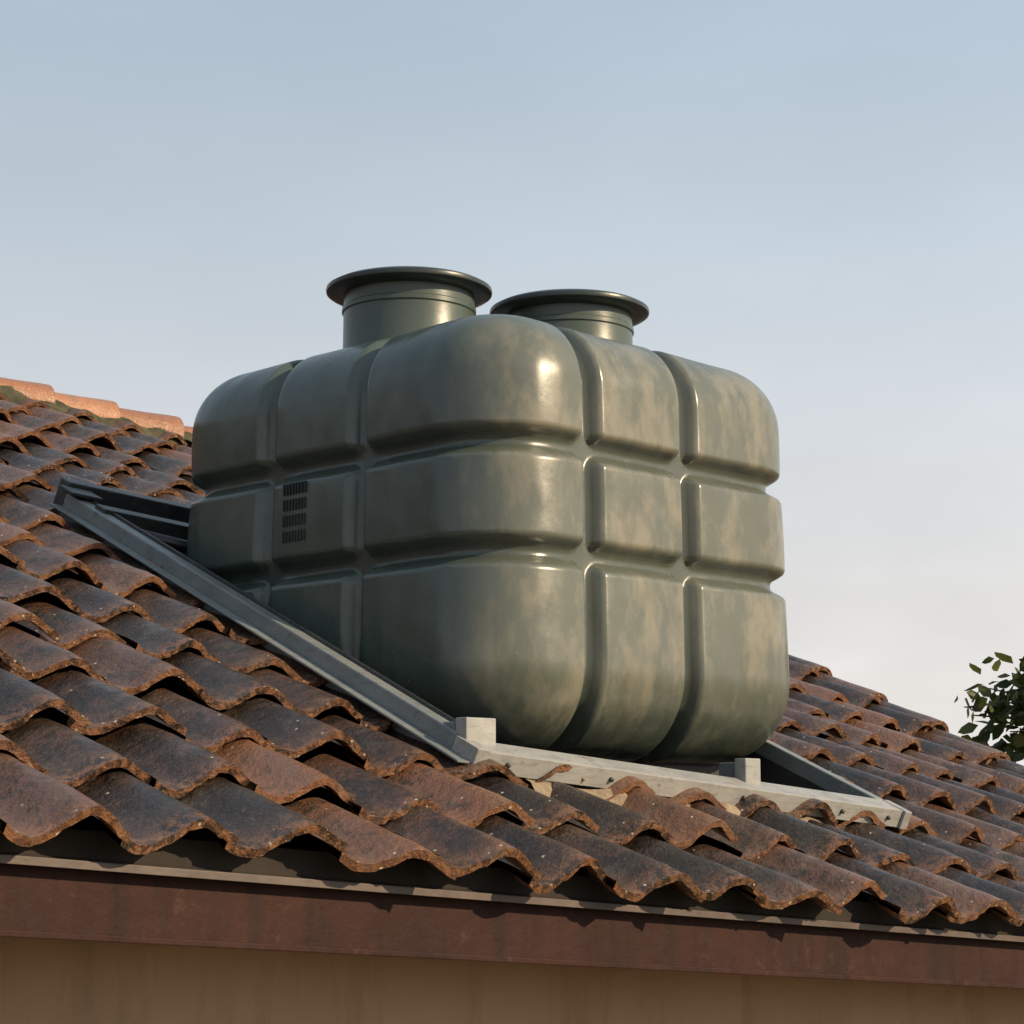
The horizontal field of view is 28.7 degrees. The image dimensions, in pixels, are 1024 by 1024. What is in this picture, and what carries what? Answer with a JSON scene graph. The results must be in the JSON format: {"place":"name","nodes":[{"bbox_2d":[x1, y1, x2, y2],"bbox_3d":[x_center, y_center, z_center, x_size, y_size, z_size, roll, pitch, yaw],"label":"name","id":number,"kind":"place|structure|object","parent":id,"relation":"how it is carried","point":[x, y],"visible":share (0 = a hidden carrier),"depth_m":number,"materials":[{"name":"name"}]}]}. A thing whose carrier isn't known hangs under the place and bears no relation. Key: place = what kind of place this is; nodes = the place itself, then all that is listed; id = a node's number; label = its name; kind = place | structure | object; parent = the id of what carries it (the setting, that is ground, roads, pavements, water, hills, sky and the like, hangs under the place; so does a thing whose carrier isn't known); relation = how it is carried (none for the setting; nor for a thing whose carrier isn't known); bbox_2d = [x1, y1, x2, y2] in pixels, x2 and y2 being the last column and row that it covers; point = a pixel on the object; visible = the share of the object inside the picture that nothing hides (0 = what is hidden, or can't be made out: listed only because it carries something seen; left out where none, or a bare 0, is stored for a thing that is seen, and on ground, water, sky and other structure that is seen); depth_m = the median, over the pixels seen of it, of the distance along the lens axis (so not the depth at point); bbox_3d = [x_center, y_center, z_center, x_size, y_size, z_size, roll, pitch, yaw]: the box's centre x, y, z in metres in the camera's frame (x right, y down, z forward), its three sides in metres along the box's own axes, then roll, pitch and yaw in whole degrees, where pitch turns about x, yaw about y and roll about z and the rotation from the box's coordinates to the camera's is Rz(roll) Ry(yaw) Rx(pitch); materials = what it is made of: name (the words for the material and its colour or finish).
{"place":"outdoors","nodes":[
{"label":"outdoors","id":0,"kind":"place"},
{"bbox_2d":[0,0,1023,765],"label":"sky","id":1,"kind":"structure","parent":0,"point":[819,204],"materials":[{"name":"blue"}]},
{"label":"ground","id":2,"kind":"structure","parent":0,"visible":0},
{"bbox_2d":[0,937,1023,1023],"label":"walls","id":3,"kind":"structure","parent":2,"relation":"on","point":[45,981],"depth_m":5.16,"materials":[{"name":"paint"}]},
{"bbox_2d":[0,439,1023,936],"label":"roof deck","id":4,"kind":"structure","parent":3,"relation":"on","point":[298,843],"depth_m":5.22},
{"bbox_2d":[0,385,191,444],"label":"ridge mortar","id":5,"kind":"object","parent":4,"relation":"on","point":[12,394],"visible":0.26,"depth_m":10.64,"materials":[{"name":"beige concrete"}]},
{"bbox_2d":[0,377,192,436],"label":"ridge caps","id":6,"kind":"object","parent":5,"relation":"on","point":[103,408],"visible":0.24,"depth_m":10.72,"materials":[{"name":"tile"}]},
{"bbox_2d":[49,477,911,831],"bbox_3d":[-0.200,0.619,7.263,2.056,1.603,2.548,8,-12,-41],"label":"tank support frame","id":7,"kind":"object","parent":4,"relation":"on","point":[143,529],"visible":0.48,"depth_m":6.54,"materials":[{"name":"metal"}]},
{"bbox_2d":[187,266,789,764],"bbox_3d":[-0.103,0.064,7.375,1.824,1.745,1.688,-9,-12,44],"label":"water storage tank","id":8,"kind":"object","parent":7,"relation":"on","point":[549,520],"visible":0.77,"depth_m":6.64,"materials":[{"name":"plastic"}]},
{"bbox_2d":[0,393,1023,926],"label":"roof tiles front","id":9,"kind":"object","parent":4,"relation":"on","point":[952,851],"visible":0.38,"depth_m":5.67,"materials":[{"name":"tile"}]},
{"bbox_2d":[0,863,1023,983],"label":"fascia","id":10,"kind":"structure","parent":4,"relation":"attached to","point":[52,899],"depth_m":4.82,"materials":[{"name":"paint"}]},
{"bbox_2d":[0,929,1023,988],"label":"fascia bead","id":11,"kind":"object","parent":10,"relation":"attached to","point":[205,943],"visible":1,"depth_m":4.80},
{"bbox_2d":[0,828,1023,934],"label":"eave filler","id":12,"kind":"object","parent":10,"relation":"attached to","point":[77,843],"visible":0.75,"depth_m":4.75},
{"bbox_2d":[0,854,1023,941],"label":"drip lip","id":13,"kind":"object","parent":4,"relation":"attached to","point":[75,864],"visible":1,"depth_m":4.78,"materials":[{"name":"grey metal"}]},
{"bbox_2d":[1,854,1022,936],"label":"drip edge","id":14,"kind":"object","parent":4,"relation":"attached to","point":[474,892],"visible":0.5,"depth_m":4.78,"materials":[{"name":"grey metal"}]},
{"bbox_2d":[788,654,1023,774],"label":"verge caps","id":15,"kind":"object","parent":4,"relation":"on","point":[1005,762],"visible":0.18,"depth_m":9.53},
{"bbox_2d":[954,652,1023,762],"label":"leafy tree","id":16,"kind":"object","parent":2,"relation":"on","point":[999,709],"visible":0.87,"depth_m":11.78,"materials":[{"name":"green plant"}]}
]}

